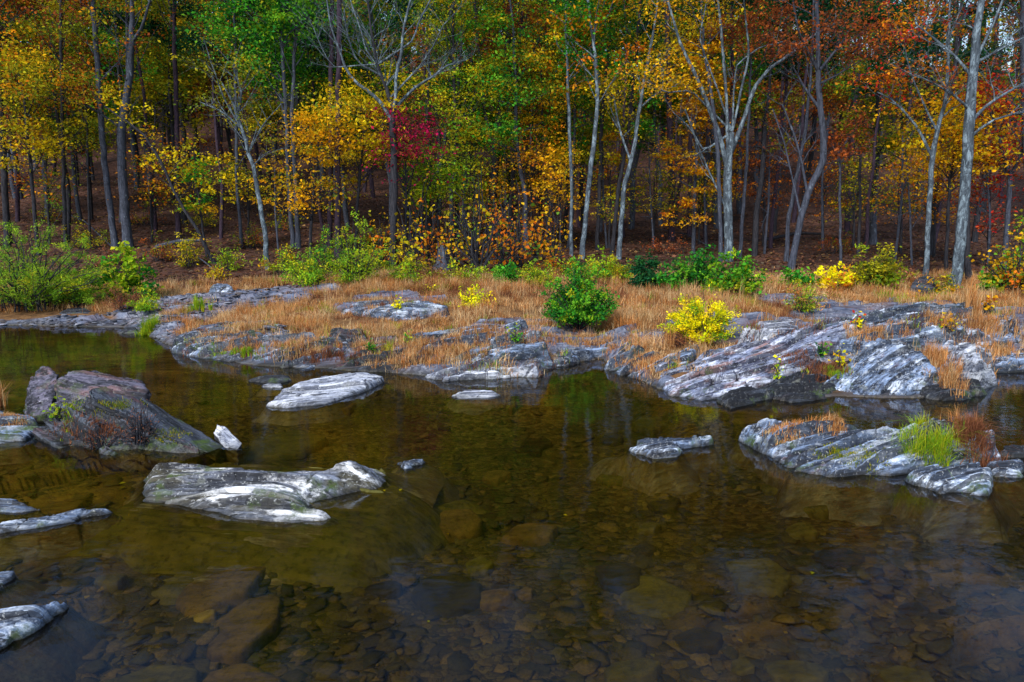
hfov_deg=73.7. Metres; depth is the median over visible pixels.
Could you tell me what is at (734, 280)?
bush
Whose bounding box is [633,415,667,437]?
submerged stone
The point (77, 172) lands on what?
forest tree
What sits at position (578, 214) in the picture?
pine tree
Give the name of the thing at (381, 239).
sapling
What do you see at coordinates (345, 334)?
boulder
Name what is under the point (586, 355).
rock slab
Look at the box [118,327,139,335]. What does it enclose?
river rock
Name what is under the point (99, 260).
brush
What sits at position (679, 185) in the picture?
pine tree
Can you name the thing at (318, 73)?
pine tree
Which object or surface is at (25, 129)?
forest tree
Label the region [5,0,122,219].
forest tree
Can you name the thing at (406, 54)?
pine tree
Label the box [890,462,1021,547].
river rock
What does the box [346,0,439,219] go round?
forest tree
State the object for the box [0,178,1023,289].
leaf litter
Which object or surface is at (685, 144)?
forest tree
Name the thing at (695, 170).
forest tree
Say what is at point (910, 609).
submerged stone
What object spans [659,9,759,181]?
forest tree
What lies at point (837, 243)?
brush
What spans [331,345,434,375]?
rock slab
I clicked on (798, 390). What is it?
rock slab
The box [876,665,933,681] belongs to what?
submerged stone
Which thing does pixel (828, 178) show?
understory tree
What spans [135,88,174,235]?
bare sapling
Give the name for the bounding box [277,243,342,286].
bush
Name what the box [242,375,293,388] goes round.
river rock
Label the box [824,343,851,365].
plant
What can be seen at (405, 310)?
rock slab
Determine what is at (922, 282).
boulder
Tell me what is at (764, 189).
understory tree
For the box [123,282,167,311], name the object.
bush
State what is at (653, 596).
submerged stone
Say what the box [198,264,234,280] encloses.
brush
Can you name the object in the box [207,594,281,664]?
submerged stone
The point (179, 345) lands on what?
rock slab
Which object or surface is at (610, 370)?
rock slab
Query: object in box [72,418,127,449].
bramble
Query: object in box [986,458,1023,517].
river rock
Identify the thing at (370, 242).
brush
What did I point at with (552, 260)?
brush
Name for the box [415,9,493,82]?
forest tree
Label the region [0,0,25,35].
pine tree
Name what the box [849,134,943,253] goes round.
understory tree
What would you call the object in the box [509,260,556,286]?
bush
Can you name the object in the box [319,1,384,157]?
forest tree
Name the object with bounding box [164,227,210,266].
brush
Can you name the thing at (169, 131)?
forest tree
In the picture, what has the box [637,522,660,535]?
submerged stone
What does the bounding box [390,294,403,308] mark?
plant
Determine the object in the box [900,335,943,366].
grass tuft
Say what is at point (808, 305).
bush
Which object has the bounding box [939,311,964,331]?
plant
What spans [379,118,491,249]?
forest tree
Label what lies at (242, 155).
pine tree
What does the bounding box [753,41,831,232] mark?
forest tree
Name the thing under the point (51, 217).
brush
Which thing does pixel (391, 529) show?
submerged shelf
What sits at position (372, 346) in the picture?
plant
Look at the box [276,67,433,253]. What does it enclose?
forest tree
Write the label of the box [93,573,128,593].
submerged stone
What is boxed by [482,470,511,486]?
submerged stone
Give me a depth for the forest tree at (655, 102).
33.47 m
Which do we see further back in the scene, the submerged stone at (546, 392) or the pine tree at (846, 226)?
the pine tree at (846, 226)
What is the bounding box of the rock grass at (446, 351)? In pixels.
[0,289,1023,484]
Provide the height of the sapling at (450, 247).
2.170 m
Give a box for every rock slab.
[23,366,58,426]
[49,370,150,431]
[59,308,90,313]
[89,386,223,461]
[170,326,353,371]
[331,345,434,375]
[341,299,449,320]
[394,320,555,371]
[424,358,544,384]
[552,342,618,368]
[602,344,699,381]
[655,317,859,403]
[715,386,774,411]
[737,319,798,343]
[763,360,849,388]
[771,373,835,405]
[822,302,1022,356]
[824,338,941,397]
[920,378,989,406]
[993,348,1023,375]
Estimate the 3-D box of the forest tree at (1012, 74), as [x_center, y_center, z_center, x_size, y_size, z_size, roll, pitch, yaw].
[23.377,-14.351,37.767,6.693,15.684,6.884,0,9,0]
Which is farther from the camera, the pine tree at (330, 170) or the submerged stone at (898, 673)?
the pine tree at (330, 170)
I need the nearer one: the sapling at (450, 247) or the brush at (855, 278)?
the brush at (855, 278)
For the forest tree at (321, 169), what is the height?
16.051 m
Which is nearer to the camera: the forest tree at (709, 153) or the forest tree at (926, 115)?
the forest tree at (926, 115)
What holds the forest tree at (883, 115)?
on the ground at (152, 363)
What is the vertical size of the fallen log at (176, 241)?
0.375 m
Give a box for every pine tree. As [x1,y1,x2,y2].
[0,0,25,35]
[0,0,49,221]
[2,3,77,175]
[87,0,181,233]
[142,0,181,238]
[154,0,261,238]
[205,0,250,190]
[212,26,223,158]
[220,0,270,182]
[237,5,274,177]
[255,83,263,148]
[258,0,361,231]
[327,0,333,248]
[335,0,411,191]
[351,6,379,162]
[359,0,383,197]
[373,1,439,177]
[382,0,462,225]
[389,0,461,207]
[419,3,493,197]
[490,0,573,234]
[538,0,620,227]
[597,0,672,236]
[606,2,646,170]
[614,0,649,195]
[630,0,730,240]
[634,6,681,179]
[641,0,727,199]
[651,0,719,236]
[653,2,729,221]
[657,0,774,242]
[693,0,781,236]
[718,2,774,167]
[743,0,856,248]
[751,0,823,153]
[758,0,864,222]
[794,0,894,185]
[814,0,934,244]
[823,0,905,103]
[836,0,861,234]
[844,0,931,250]
[885,0,971,232]
[895,0,1018,241]
[981,0,1020,206]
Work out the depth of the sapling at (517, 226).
20.97 m
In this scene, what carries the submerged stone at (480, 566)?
on the ground at (152, 363)
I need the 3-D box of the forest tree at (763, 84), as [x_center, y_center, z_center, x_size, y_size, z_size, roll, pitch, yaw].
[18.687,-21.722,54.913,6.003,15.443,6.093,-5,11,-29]
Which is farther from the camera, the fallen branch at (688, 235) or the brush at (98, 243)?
the fallen branch at (688, 235)
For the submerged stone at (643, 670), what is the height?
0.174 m
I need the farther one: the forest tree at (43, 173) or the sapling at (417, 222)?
the forest tree at (43, 173)
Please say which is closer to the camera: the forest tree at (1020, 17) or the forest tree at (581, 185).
the forest tree at (1020, 17)
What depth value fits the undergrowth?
10.47 m
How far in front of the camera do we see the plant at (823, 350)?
9.09 m
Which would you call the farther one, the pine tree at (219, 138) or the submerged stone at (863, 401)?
the pine tree at (219, 138)
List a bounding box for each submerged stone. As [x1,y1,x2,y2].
[39,500,86,513]
[50,457,81,466]
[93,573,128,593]
[105,664,201,681]
[175,566,265,615]
[179,609,216,623]
[202,663,282,681]
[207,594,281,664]
[244,430,328,461]
[342,403,356,415]
[364,580,402,598]
[411,573,482,618]
[439,509,483,542]
[465,556,493,576]
[480,588,514,611]
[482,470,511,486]
[498,677,522,681]
[500,523,558,546]
[506,401,516,415]
[515,586,532,600]
[520,436,552,457]
[542,390,549,395]
[595,474,623,486]
[595,562,640,595]
[599,433,623,446]
[603,658,660,681]
[620,575,692,619]
[631,542,655,556]
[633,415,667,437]
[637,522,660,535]
[647,496,680,514]
[672,627,722,657]
[724,558,791,597]
[730,657,754,675]
[763,660,828,681]
[785,522,817,542]
[803,505,828,520]
[812,547,864,569]
[859,399,869,403]
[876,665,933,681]
[896,602,929,616]
[986,389,1003,396]
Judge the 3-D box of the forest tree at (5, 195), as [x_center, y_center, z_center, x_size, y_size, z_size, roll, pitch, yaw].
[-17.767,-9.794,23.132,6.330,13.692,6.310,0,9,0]
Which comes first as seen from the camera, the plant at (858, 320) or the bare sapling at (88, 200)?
the plant at (858, 320)
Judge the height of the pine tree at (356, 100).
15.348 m
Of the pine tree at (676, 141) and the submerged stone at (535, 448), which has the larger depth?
the pine tree at (676, 141)
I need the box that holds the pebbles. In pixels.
[0,388,1023,681]
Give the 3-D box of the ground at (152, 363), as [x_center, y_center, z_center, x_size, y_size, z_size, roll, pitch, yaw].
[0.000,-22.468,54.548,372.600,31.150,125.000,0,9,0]
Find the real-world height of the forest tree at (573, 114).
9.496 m
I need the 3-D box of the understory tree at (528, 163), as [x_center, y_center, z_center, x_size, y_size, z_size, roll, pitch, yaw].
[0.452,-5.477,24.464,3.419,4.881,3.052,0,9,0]
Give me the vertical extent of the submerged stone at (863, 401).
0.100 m
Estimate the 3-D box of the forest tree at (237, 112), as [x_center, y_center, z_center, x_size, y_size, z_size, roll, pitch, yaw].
[-7.906,-5.587,20.177,4.694,7.388,3.528,-2,10,-15]
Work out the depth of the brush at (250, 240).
23.44 m
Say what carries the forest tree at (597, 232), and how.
on the ground at (152, 363)
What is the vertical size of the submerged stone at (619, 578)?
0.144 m
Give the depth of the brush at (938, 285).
15.84 m
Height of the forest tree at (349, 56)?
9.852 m
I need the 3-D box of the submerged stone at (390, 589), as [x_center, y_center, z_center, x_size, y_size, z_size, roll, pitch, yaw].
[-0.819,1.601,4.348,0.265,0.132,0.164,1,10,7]
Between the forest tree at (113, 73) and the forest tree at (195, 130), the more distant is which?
the forest tree at (195, 130)
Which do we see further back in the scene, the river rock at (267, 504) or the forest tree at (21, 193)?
the forest tree at (21, 193)
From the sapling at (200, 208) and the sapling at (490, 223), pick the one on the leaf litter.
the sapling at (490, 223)
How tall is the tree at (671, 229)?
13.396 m
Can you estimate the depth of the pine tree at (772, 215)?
25.03 m
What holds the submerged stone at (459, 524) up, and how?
on the ground at (152, 363)
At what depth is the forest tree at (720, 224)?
22.01 m
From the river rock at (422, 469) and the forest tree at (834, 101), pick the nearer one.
the river rock at (422, 469)
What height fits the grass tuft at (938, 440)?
0.667 m
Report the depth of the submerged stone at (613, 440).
7.28 m
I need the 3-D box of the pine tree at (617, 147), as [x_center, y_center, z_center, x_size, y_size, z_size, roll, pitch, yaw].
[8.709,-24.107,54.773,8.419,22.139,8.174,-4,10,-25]
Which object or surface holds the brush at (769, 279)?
on the ground at (152, 363)
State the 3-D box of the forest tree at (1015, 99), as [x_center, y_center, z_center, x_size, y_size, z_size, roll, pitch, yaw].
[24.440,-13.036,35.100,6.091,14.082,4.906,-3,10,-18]
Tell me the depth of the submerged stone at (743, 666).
3.56 m
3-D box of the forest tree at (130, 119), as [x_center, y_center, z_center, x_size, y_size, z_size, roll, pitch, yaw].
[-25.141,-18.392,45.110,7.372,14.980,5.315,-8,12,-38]
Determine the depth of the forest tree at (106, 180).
22.99 m
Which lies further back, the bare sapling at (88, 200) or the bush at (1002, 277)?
the bare sapling at (88, 200)
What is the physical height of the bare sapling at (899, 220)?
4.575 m
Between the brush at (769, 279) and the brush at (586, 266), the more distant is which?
the brush at (586, 266)
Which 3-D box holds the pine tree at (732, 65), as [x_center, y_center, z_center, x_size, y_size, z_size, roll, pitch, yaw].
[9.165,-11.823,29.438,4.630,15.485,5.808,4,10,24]
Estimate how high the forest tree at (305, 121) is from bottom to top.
5.084 m
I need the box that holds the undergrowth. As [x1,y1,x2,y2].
[44,256,1023,372]
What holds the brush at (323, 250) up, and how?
on the ground at (152, 363)
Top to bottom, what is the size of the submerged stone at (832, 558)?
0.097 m
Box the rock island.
[727,418,1000,525]
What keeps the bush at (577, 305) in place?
on the ground at (152, 363)
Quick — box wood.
[5,0,1021,154]
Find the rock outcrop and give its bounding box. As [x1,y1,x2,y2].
[31,397,213,471]
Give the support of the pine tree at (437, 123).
on the ground at (152, 363)
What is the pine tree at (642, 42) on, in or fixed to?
on the ground at (152, 363)
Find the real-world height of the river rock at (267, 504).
0.647 m
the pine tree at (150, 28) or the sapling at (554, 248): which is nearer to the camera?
the sapling at (554, 248)
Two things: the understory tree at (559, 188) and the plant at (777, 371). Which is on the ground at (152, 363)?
the understory tree at (559, 188)
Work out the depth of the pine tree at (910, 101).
33.16 m
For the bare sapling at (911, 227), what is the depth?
21.07 m
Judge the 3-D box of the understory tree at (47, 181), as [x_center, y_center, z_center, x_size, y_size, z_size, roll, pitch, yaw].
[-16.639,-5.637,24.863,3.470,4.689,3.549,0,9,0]
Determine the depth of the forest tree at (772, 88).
58.45 m
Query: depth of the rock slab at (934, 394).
8.11 m
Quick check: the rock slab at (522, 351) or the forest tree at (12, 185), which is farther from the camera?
the forest tree at (12, 185)
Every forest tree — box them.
[0,0,59,243]
[0,0,90,247]
[0,0,135,242]
[0,0,183,247]
[0,1,74,199]
[0,40,97,255]
[1,9,112,219]
[2,0,96,215]
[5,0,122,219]
[6,27,31,197]
[8,15,40,169]
[10,0,123,246]
[11,0,113,185]
[20,0,166,247]
[37,4,116,180]
[45,0,177,222]
[69,0,199,189]
[75,0,199,210]
[82,0,143,170]
[94,80,218,263]
[104,0,220,223]
[109,0,211,199]
[122,15,229,167]
[145,0,181,144]
[150,6,322,269]
[153,0,233,188]
[178,0,279,205]
[181,0,296,247]
[181,0,364,247]
[183,0,240,141]
[186,0,276,164]
[220,7,247,135]
[221,6,278,161]
[227,1,325,214]
[230,0,360,224]
[234,95,381,258]
[240,0,346,248]
[258,11,356,173]
[264,33,284,136]
[275,0,378,226]
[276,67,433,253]
[280,0,477,265]
[286,1,386,191]
[302,0,399,199]
[318,0,432,223]
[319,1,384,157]
[343,32,394,140]
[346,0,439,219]
[355,97,466,259]
[361,0,527,244]
[372,2,438,134]
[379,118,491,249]
[386,20,461,242]
[403,0,507,234]
[407,0,487,215]
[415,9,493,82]
[420,0,535,230]
[440,0,551,244]
[445,0,557,220]
[452,0,576,249]
[454,6,547,166]
[457,2,545,218]
[459,0,613,242]
[478,11,587,246]
[507,1,561,184]
[517,0,625,247]
[519,0,638,255]
[523,10,593,206]
[524,1,618,239]
[529,0,648,237]
[534,0,654,258]
[547,0,642,231]
[562,0,664,249]
[569,0,735,259]
[585,0,853,261]
[587,0,715,229]
[597,0,690,253]
[606,0,763,261]
[610,0,699,225]
[650,15,747,253]
[653,0,779,228]
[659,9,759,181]
[660,12,750,225]
[660,14,726,149]
[683,0,811,258]
[695,0,802,213]
[718,6,780,160]
[719,10,815,255]
[725,0,796,195]
[737,0,927,268]
[741,10,805,171]
[751,2,799,149]
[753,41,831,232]
[766,0,871,204]
[773,0,862,174]
[775,0,881,261]
[795,4,847,184]
[803,0,872,144]
[811,100,886,260]
[826,44,908,218]
[829,42,894,201]
[830,4,938,244]
[835,0,1013,275]
[854,66,1023,269]
[856,152,861,254]
[862,47,908,165]
[866,0,1023,288]
[883,3,990,218]
[885,0,1019,212]
[896,0,1019,255]
[909,27,944,171]
[918,0,988,283]
[918,0,1023,165]
[936,0,1019,214]
[941,54,1023,269]
[956,25,1020,242]
[981,19,1020,173]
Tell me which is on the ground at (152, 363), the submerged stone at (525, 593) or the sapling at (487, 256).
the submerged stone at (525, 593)
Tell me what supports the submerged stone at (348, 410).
on the ground at (152, 363)
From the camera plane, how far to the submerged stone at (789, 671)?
3.49 m
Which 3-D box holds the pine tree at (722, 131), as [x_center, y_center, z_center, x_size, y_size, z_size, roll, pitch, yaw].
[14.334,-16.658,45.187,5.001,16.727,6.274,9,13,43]
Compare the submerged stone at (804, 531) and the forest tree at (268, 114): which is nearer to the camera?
the submerged stone at (804, 531)
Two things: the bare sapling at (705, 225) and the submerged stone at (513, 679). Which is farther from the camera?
the bare sapling at (705, 225)
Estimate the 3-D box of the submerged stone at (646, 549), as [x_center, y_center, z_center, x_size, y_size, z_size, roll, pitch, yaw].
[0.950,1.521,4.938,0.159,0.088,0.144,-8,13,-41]
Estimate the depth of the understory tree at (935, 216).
23.84 m
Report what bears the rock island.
on the ground at (152, 363)
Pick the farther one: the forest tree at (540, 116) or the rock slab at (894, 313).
the forest tree at (540, 116)
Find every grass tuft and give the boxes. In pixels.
[0,382,21,409]
[122,312,161,337]
[187,295,212,311]
[236,344,254,358]
[872,410,1003,490]
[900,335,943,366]
[922,364,970,397]
[935,407,1019,487]
[961,270,986,317]
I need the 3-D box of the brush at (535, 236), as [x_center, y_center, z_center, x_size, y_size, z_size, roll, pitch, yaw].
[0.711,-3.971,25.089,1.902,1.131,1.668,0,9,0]
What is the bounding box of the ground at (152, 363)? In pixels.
[0,53,1023,681]
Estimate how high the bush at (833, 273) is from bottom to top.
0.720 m
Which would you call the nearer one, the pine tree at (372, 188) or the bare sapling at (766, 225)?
the bare sapling at (766, 225)
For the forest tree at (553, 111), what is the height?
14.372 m
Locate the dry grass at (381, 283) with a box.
[0,253,1023,385]
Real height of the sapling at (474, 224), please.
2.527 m
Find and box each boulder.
[209,283,233,292]
[329,327,367,343]
[909,275,940,293]
[937,342,1000,391]
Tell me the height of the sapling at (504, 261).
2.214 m
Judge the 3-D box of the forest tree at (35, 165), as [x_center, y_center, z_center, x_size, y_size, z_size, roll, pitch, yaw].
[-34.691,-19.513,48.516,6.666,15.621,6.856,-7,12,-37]
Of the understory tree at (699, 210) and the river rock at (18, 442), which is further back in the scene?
the understory tree at (699, 210)
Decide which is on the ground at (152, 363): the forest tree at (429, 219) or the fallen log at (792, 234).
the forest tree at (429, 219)
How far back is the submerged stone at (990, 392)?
8.48 m
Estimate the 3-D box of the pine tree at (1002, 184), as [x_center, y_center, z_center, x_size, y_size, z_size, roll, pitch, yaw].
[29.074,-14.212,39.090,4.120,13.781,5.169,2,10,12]
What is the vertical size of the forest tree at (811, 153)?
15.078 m
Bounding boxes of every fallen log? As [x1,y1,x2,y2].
[155,239,200,248]
[767,232,820,240]
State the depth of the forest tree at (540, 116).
24.88 m
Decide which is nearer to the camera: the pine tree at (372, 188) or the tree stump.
the tree stump
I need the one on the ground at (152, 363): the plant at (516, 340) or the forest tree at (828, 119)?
the forest tree at (828, 119)
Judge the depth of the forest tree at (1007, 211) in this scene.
19.15 m
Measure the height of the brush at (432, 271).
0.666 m
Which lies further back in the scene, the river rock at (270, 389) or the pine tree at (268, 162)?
the pine tree at (268, 162)
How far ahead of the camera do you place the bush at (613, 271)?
17.96 m
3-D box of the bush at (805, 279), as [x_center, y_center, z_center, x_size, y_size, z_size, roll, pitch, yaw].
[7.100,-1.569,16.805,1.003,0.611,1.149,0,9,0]
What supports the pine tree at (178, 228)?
on the ground at (152, 363)
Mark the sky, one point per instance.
(844, 0)
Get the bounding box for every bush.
[0,197,116,311]
[37,261,112,307]
[88,240,164,300]
[102,279,147,309]
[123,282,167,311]
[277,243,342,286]
[326,211,387,285]
[380,250,433,283]
[457,283,496,308]
[490,258,526,283]
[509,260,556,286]
[532,256,621,328]
[585,245,631,281]
[621,249,666,288]
[652,243,725,289]
[657,279,743,343]
[661,323,691,347]
[700,246,768,295]
[778,265,820,287]
[781,278,828,312]
[806,261,858,289]
[845,242,910,288]
[966,209,1023,295]
[976,270,1000,292]
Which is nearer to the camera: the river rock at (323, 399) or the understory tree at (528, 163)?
the river rock at (323, 399)
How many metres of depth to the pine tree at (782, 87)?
41.87 m
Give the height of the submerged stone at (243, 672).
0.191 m
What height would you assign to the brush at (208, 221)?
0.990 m
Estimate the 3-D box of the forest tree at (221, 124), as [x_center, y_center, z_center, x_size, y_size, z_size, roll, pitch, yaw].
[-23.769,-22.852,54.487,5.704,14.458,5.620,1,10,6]
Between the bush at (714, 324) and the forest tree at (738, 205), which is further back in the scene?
the forest tree at (738, 205)
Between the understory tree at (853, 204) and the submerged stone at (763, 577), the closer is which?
the submerged stone at (763, 577)
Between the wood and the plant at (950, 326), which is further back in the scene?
the wood
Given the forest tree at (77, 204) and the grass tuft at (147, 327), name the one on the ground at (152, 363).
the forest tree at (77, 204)
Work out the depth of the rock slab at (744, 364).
8.86 m
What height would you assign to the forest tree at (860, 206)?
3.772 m
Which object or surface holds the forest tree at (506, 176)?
on the ground at (152, 363)
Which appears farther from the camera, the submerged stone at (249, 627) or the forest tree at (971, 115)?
the forest tree at (971, 115)
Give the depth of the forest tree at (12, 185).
38.66 m
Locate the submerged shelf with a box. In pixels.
[65,463,489,604]
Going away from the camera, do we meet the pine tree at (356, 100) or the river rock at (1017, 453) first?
the river rock at (1017, 453)
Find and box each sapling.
[57,94,102,243]
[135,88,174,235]
[163,150,239,257]
[264,163,294,253]
[357,210,406,262]
[382,160,447,254]
[386,204,434,270]
[398,195,453,264]
[427,198,470,269]
[436,161,533,273]
[440,192,507,264]
[462,168,542,257]
[466,196,542,269]
[468,122,487,229]
[490,180,541,266]
[501,90,550,236]
[513,214,576,259]
[536,189,580,266]
[586,116,637,247]
[626,142,665,246]
[678,119,714,246]
[752,121,785,253]
[809,113,849,249]
[871,135,926,264]
[872,120,915,259]
[972,135,997,270]
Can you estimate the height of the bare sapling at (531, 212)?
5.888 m
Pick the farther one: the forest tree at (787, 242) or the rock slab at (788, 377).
the forest tree at (787, 242)
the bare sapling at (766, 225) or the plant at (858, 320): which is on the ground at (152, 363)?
the bare sapling at (766, 225)
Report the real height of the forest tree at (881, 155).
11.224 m
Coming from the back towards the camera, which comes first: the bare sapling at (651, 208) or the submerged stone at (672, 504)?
the bare sapling at (651, 208)
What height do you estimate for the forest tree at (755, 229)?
8.817 m
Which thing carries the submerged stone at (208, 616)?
on the ground at (152, 363)
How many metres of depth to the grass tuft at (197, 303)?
14.20 m
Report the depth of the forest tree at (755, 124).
48.48 m
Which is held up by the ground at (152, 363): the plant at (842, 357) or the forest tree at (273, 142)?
the forest tree at (273, 142)
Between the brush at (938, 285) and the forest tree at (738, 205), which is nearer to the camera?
the brush at (938, 285)
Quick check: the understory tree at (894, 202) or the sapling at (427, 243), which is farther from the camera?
the understory tree at (894, 202)
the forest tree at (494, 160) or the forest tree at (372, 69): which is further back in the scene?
the forest tree at (372, 69)
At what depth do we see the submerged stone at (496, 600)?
4.20 m
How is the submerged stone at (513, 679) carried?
on the ground at (152, 363)
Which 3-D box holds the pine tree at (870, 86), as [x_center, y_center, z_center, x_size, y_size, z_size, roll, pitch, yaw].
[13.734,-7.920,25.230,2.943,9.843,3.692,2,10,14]
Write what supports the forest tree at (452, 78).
on the ground at (152, 363)
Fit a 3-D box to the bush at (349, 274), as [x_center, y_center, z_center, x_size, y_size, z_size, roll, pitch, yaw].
[-3.924,-2.341,17.255,1.611,1.944,1.487,0,9,0]
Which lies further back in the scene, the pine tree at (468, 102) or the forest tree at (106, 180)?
the pine tree at (468, 102)
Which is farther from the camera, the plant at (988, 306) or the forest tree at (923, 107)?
the forest tree at (923, 107)
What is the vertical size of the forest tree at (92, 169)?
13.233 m
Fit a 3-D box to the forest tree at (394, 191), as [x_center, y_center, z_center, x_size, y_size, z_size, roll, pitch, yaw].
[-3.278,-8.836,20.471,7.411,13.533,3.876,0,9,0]
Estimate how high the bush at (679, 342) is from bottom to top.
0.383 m
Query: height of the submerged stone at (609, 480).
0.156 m
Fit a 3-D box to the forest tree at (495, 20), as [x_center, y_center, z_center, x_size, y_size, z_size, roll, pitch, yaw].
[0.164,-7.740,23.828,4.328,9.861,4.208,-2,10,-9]
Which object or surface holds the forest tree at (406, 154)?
on the ground at (152, 363)
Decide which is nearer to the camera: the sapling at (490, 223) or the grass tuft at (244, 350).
the grass tuft at (244, 350)
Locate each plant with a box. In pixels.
[42,396,67,420]
[363,336,376,349]
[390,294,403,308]
[399,330,414,344]
[505,319,525,342]
[772,355,785,378]
[814,336,832,357]
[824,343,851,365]
[847,310,866,327]
[907,286,934,298]
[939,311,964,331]
[981,295,1000,309]
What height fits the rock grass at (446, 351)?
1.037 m
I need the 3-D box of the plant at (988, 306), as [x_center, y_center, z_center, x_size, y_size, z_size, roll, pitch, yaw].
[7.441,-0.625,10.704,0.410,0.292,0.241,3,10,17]
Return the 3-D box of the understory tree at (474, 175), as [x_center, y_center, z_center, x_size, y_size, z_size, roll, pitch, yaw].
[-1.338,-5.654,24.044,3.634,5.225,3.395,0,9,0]
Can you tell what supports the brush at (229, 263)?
on the ground at (152, 363)
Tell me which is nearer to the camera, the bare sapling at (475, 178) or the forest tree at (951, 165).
the forest tree at (951, 165)
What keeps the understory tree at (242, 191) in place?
on the ground at (152, 363)
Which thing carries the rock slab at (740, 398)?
on the ground at (152, 363)
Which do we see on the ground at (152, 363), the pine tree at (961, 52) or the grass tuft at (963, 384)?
the pine tree at (961, 52)
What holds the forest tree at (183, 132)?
on the ground at (152, 363)
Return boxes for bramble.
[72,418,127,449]
[114,399,162,444]
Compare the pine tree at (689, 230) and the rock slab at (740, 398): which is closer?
the rock slab at (740, 398)
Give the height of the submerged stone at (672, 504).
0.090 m
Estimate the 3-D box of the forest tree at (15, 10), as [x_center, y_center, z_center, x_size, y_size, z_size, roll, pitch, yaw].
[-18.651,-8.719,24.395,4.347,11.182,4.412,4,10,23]
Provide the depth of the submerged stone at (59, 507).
5.14 m
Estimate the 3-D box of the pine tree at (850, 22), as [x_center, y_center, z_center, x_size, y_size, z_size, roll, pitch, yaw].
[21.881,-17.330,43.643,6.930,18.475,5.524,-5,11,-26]
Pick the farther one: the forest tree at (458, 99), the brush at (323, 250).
the forest tree at (458, 99)
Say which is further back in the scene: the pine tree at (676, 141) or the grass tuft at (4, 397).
the pine tree at (676, 141)
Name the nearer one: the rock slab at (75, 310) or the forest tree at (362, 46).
the rock slab at (75, 310)
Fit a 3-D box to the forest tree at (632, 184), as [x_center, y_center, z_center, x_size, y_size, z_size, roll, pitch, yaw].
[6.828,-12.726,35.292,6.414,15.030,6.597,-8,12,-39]
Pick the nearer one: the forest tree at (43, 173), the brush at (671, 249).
the brush at (671, 249)
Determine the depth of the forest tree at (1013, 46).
54.35 m
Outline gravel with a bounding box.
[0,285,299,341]
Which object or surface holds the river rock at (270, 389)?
on the ground at (152, 363)
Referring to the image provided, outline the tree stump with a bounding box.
[433,242,450,269]
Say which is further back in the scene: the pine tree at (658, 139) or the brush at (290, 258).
the pine tree at (658, 139)
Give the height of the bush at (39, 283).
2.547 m
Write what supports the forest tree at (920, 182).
on the ground at (152, 363)
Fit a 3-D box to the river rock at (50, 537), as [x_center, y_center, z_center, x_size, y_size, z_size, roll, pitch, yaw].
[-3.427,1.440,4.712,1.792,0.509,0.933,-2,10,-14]
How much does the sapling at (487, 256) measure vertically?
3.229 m
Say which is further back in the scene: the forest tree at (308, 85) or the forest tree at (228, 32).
the forest tree at (308, 85)
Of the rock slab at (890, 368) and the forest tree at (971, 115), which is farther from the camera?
the forest tree at (971, 115)
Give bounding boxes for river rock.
[0,410,43,464]
[0,498,52,520]
[0,508,122,564]
[0,571,54,608]
[0,601,105,681]
[96,461,446,585]
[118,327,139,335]
[214,425,244,464]
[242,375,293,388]
[251,372,385,425]
[256,384,283,396]
[391,459,459,504]
[446,390,505,414]
[585,435,725,495]
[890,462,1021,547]
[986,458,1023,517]
[999,445,1023,462]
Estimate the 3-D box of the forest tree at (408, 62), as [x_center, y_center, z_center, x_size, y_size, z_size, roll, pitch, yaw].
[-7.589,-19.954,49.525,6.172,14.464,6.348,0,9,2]
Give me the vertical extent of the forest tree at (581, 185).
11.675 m
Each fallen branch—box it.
[53,207,110,245]
[655,228,713,248]
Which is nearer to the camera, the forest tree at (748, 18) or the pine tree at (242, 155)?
the forest tree at (748, 18)
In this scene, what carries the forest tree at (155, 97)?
on the ground at (152, 363)
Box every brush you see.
[27,199,84,223]
[61,219,110,247]
[80,242,131,267]
[115,201,169,224]
[136,230,179,261]
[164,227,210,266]
[182,205,230,226]
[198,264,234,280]
[208,241,252,270]
[230,221,263,247]
[258,242,300,274]
[265,207,301,230]
[298,224,343,272]
[341,223,385,247]
[356,240,395,273]
[411,257,455,279]
[443,257,492,281]
[512,220,555,245]
[534,250,570,274]
[556,253,599,273]
[600,258,633,281]
[639,228,692,253]
[749,266,783,289]
[812,230,865,253]
[845,271,864,285]
[893,268,927,282]
[925,271,962,292]
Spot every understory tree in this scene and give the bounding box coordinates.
[7,122,96,242]
[107,125,211,242]
[202,138,300,242]
[430,103,521,230]
[477,117,567,249]
[521,140,590,251]
[561,138,657,247]
[611,135,690,238]
[668,146,741,243]
[732,136,807,245]
[796,144,862,222]
[819,148,903,247]
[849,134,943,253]
[875,142,983,256]
[934,119,1023,262]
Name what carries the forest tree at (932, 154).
on the ground at (152, 363)
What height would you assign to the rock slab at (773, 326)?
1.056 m
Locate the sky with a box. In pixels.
[20,0,1017,70]
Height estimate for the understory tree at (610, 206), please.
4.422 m
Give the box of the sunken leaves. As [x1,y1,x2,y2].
[70,412,997,674]
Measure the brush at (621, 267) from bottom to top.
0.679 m
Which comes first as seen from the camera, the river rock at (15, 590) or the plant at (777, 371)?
the river rock at (15, 590)
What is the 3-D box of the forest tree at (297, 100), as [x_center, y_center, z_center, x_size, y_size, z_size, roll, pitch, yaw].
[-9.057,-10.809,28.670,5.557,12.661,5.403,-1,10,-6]
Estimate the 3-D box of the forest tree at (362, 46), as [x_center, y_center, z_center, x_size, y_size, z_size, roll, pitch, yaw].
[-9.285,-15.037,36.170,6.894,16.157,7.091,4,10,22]
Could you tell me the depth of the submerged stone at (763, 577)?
4.46 m
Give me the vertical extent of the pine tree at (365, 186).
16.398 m

